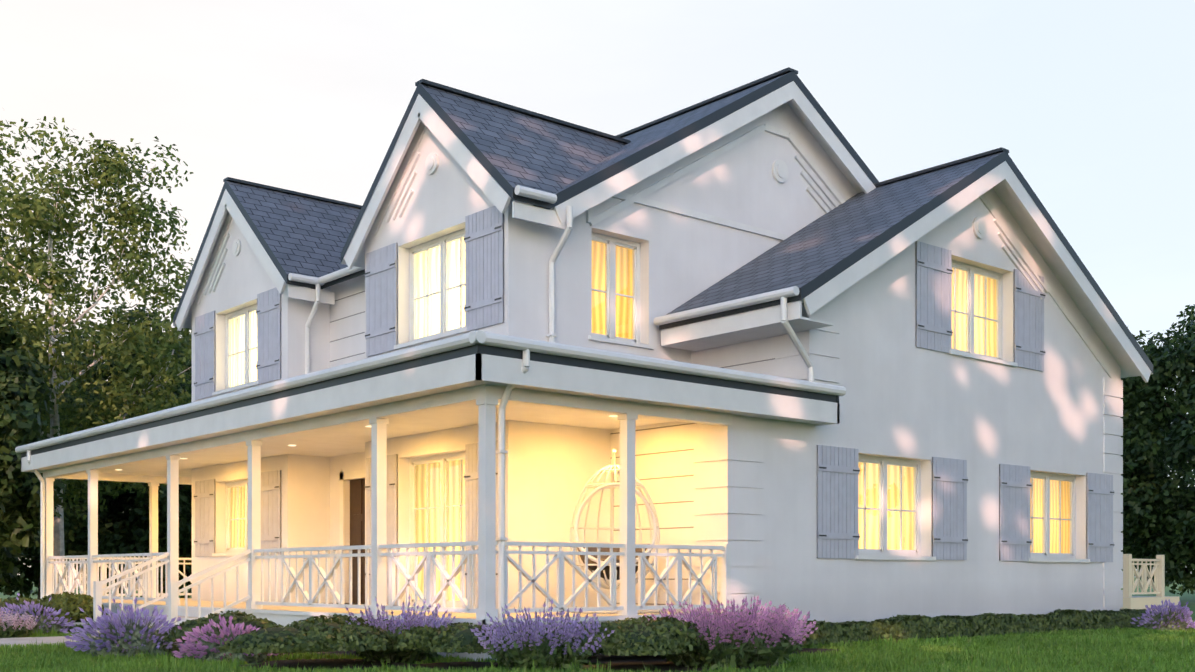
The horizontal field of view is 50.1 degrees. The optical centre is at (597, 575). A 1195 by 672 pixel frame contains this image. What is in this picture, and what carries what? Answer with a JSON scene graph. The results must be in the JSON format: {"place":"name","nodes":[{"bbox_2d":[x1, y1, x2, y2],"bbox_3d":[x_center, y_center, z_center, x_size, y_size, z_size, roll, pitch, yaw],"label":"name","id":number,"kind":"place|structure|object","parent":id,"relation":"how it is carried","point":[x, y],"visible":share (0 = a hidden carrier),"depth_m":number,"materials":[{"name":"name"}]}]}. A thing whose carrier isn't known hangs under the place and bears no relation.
{"place":"outdoors","nodes":[
{"label":"outdoors","id":0,"kind":"place"},
{"bbox_2d":[0,635,169,647],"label":"garden path","id":1,"kind":"structure","parent":0,"point":[24,641],"depth_m":17.82,"materials":[{"name":"grey concrete"}]},
{"bbox_2d":[0,577,1194,671],"bbox_3d":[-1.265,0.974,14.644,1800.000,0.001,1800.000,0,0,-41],"label":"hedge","id":2,"kind":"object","parent":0,"point":[1185,598],"depth_m":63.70,"materials":[{"name":"green plant"}]},
{"bbox_2d":[0,307,72,593],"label":"dark tree","id":3,"kind":"object","parent":2,"relation":"on","point":[20,386],"visible":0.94,"depth_m":28.42,"materials":[{"name":"green plant"}]},
{"bbox_2d":[0,320,179,599],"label":"dark tree","id":4,"kind":"object","parent":2,"relation":"on","point":[32,573],"visible":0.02,"depth_m":43.22,"materials":[{"name":"green plant"}]},
{"bbox_2d":[0,116,193,593],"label":"birch tree","id":5,"kind":"object","parent":2,"relation":"on","point":[47,217],"visible":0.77,"depth_m":33.00,"materials":[{"name":"green plant"}]},
{"bbox_2d":[25,303,191,597],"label":"dark tree","id":6,"kind":"object","parent":2,"relation":"on","point":[129,534],"visible":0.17,"depth_m":40.35,"materials":[{"name":"green plant"}]},
{"bbox_2d":[62,597,185,657],"bbox_3d":[-5.683,0.636,15.542,1.599,0.786,1.453,0,0,-41],"label":"lavender","id":7,"kind":"object","parent":2,"relation":"on","point":[121,638],"visible":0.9,"depth_m":15.29,"materials":[{"name":"purple plant"}]},
{"bbox_2d":[15,330,845,660],"bbox_3d":[-4.306,-1.036,22.227,6.770,4.020,16.520,0,0,-41],"label":"porch","id":8,"kind":"object","parent":2,"relation":"on","point":[463,380],"visible":0.79,"depth_m":16.82,"materials":[{"name":"white wood"}]},
{"bbox_2d":[116,403,616,469],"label":"ceiling lights","id":9,"kind":"object","parent":8,"relation":"in","point":[370,426],"visible":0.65,"depth_m":18.55},
{"bbox_2d":[48,541,724,632],"bbox_3d":[-5.073,0.287,21.584,5.830,1.375,15.575,0,0,-41],"label":"porch railing","id":10,"kind":"object","parent":8,"relation":"attached to","point":[429,562],"visible":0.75,"depth_m":16.76,"materials":[{"name":"white wood"}]},
{"bbox_2d":[569,449,659,613],"bbox_3d":[0.237,-0.617,17.361,1.269,2.223,1.268,0,0,-41],"label":"egg chair","id":11,"kind":"object","parent":8,"relation":"on","point":[612,468],"visible":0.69,"depth_m":17.38,"materials":[{"name":"white metal"}]},
{"bbox_2d":[58,625,837,671],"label":"garden bed","id":12,"kind":"object","parent":2,"relation":"on","point":[652,663],"visible":0.19,"depth_m":13.91,"materials":[{"name":"brown soil"}]},
{"bbox_2d":[0,597,36,614],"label":"box shrub","id":13,"kind":"object","parent":12,"relation":"on","point":[11,600],"visible":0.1,"depth_m":23.71,"materials":[{"name":"green plant"}]},
{"bbox_2d":[0,608,37,637],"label":"sage","id":14,"kind":"object","parent":12,"relation":"on","point":[13,626],"visible":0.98,"depth_m":19.18,"materials":[{"name":"pink plant"}]},
{"bbox_2d":[0,593,84,633],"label":"lavender","id":15,"kind":"object","parent":12,"relation":"on","point":[46,623],"visible":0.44,"depth_m":20.78,"materials":[{"name":"purple plant"}]},
{"bbox_2d":[18,591,108,621],"bbox_3d":[-9.175,0.533,22.163,1.559,0.538,2.572,0,0,-41],"label":"lime shrub","id":16,"kind":"object","parent":12,"relation":"on","point":[71,603],"visible":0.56,"depth_m":21.40,"materials":[{"name":"green plant"}]},
{"bbox_2d":[162,610,283,642],"bbox_3d":[-4.389,0.603,15.441,1.628,0.382,1.271,0,0,15],"label":"box shrub","id":17,"kind":"object","parent":12,"relation":"on","point":[238,616],"visible":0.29,"depth_m":15.12,"materials":[{"name":"green plant"}]},
{"bbox_2d":[172,615,277,663],"bbox_3d":[-4.188,0.736,14.486,1.207,0.598,0.946,0,0,-41],"label":"lavender","id":18,"kind":"object","parent":12,"relation":"on","point":[207,647],"visible":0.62,"depth_m":14.25,"materials":[{"name":"purple plant"}]},
{"bbox_2d":[218,613,398,654],"bbox_3d":[-3.102,0.603,13.855,2.196,0.382,1.797,0,0,-41],"label":"box shrub","id":19,"kind":"object","parent":12,"relation":"on","point":[336,632],"visible":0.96,"depth_m":13.29,"materials":[{"name":"green plant"}]},
{"bbox_2d":[345,595,460,663],"bbox_3d":[-2.240,0.616,14.513,1.406,0.809,1.484,0,0,1],"label":"sage","id":20,"kind":"object","parent":12,"relation":"on","point":[403,655],"visible":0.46,"depth_m":14.23,"materials":[{"name":"purple plant"}]},
{"bbox_2d":[394,622,500,653],"bbox_3d":[-1.381,0.635,13.516,1.319,0.318,1.319,0,0,-41],"label":"box shrub","id":21,"kind":"object","parent":12,"relation":"on","point":[458,637],"visible":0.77,"depth_m":13.28,"materials":[{"name":"green plant"}]},
{"bbox_2d":[573,616,711,655],"bbox_3d":[0.423,0.604,13.264,1.629,0.381,1.366,0,0,-41],"label":"box shrub","id":22,"kind":"object","parent":12,"relation":"on","point":[646,637],"visible":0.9,"depth_m":12.82,"materials":[{"name":"green plant"}]},
{"bbox_2d":[757,619,825,638],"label":"box shrub","id":23,"kind":"object","parent":12,"relation":"on","point":[817,633],"visible":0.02,"depth_m":16.04,"materials":[{"name":"green plant"}]},
{"bbox_2d":[1130,599,1194,630],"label":"lavender","id":24,"kind":"object","parent":12,"relation":"on","point":[1168,618],"visible":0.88,"depth_m":21.92,"materials":[{"name":"purple plant"}]},
{"bbox_2d":[470,600,613,671],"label":"lavender","id":25,"kind":"object","parent":2,"relation":"on","point":[551,645],"visible":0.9,"depth_m":12.63,"materials":[{"name":"purple plant"}]},
{"bbox_2d":[0,621,1194,671],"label":"lawn grass","id":26,"kind":"structure","parent":2,"relation":"on","point":[1130,649],"depth_m":14.32,"materials":[{"name":"green plant"}]},
{"bbox_2d":[570,615,661,631],"bbox_3d":[0.330,0.633,14.872,2.148,0.323,1.240,0,0,-41],"label":"box shrub","id":27,"kind":"object","parent":26,"relation":"on","point":[643,617],"visible":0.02,"depth_m":15.08,"materials":[{"name":"green plant"}]},
{"bbox_2d":[192,102,1122,622],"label":"house walls","id":28,"kind":"structure","parent":2,"relation":"on","point":[746,486],"depth_m":19.95,"materials":[{"name":"white paint"}]},
{"bbox_2d":[27,206,813,618],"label":"house downpipes","id":29,"kind":"object","parent":28,"relation":"attached to","point":[525,370],"visible":0.79,"depth_m":17.89,"materials":[{"name":"white metal"}]},
{"bbox_2d":[496,334,557,539],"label":"brackets","id":30,"kind":"object","parent":29,"relation":"attached to","point":[505,452],"visible":0.27,"depth_m":14.67,"materials":[{"name":"white metal"}]},
{"bbox_2d":[231,238,1069,600],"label":"curtains","id":31,"kind":"object","parent":28,"relation":"attached to","point":[627,334],"depth_m":20.12,"materials":[{"name":"yellow fabric"}]},
{"bbox_2d":[194,206,1113,607],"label":"window shutters","id":32,"kind":"object","parent":28,"relation":"attached to","point":[836,478],"visible":0.9,"depth_m":20.45,"materials":[{"name":"grey wood"}]},
{"bbox_2d":[194,225,1113,604],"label":"house shutter hinges","id":33,"kind":"object","parent":32,"relation":"attached to","point":[496,473],"visible":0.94,"depth_m":20.62,"materials":[{"name":"black metal"}]},
{"bbox_2d":[195,122,1115,381],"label":"house trim","id":34,"kind":"structure","parent":28,"relation":"attached to","point":[780,172],"depth_m":20.95,"materials":[{"name":"white wood"}]},
{"bbox_2d":[173,67,1152,382],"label":"house roof","id":35,"kind":"structure","parent":28,"relation":"attached to","point":[497,151],"depth_m":20.17,"materials":[{"name":"grey tile"}]},
{"bbox_2d":[644,595,817,669],"bbox_3d":[1.370,0.598,13.749,2.007,0.830,1.924,0,0,-41],"label":"sage","id":36,"kind":"object","parent":2,"relation":"on","point":[740,640],"visible":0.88,"depth_m":13.24,"materials":[{"name":"purple plant"}]},
{"bbox_2d":[689,596,811,635],"bbox_3d":[1.671,0.612,14.942,1.600,0.786,1.661,0,0,-41],"label":"sage","id":37,"kind":"object","parent":2,"relation":"on","point":[750,609],"visible":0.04,"depth_m":14.90,"materials":[{"name":"purple plant"}]},
{"bbox_2d":[798,608,1159,647],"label":"hedge","id":38,"kind":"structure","parent":2,"relation":"on","point":[899,627],"depth_m":19.82,"materials":[{"name":"green plant"}]},
{"bbox_2d":[1121,554,1178,612],"bbox_3d":[12.174,0.234,30.934,2.400,1.480,2.700,0,0,-41],"label":"terrace railing","id":39,"kind":"object","parent":2,"relation":"on","point":[1130,601],"visible":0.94,"depth_m":29.85,"materials":[{"name":"beige paint"}]},
{"bbox_2d":[1121,304,1194,595],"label":"tree","id":40,"kind":"object","parent":2,"relation":"on","point":[1154,505],"visible":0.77,"depth_m":44.33,"materials":[{"name":"green plant"}]},
{"bbox_2d":[1121,333,1194,570],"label":"tree","id":41,"kind":"object","parent":2,"relation":"on","point":[1155,466],"visible":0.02,"depth_m":52.30,"materials":[{"name":"green plant"}]},
{"bbox_2d":[0,0,1194,576],"label":"sky","id":42,"kind":"structure","parent":0,"point":[1092,101],"materials":[{"name":"white"}]}
]}

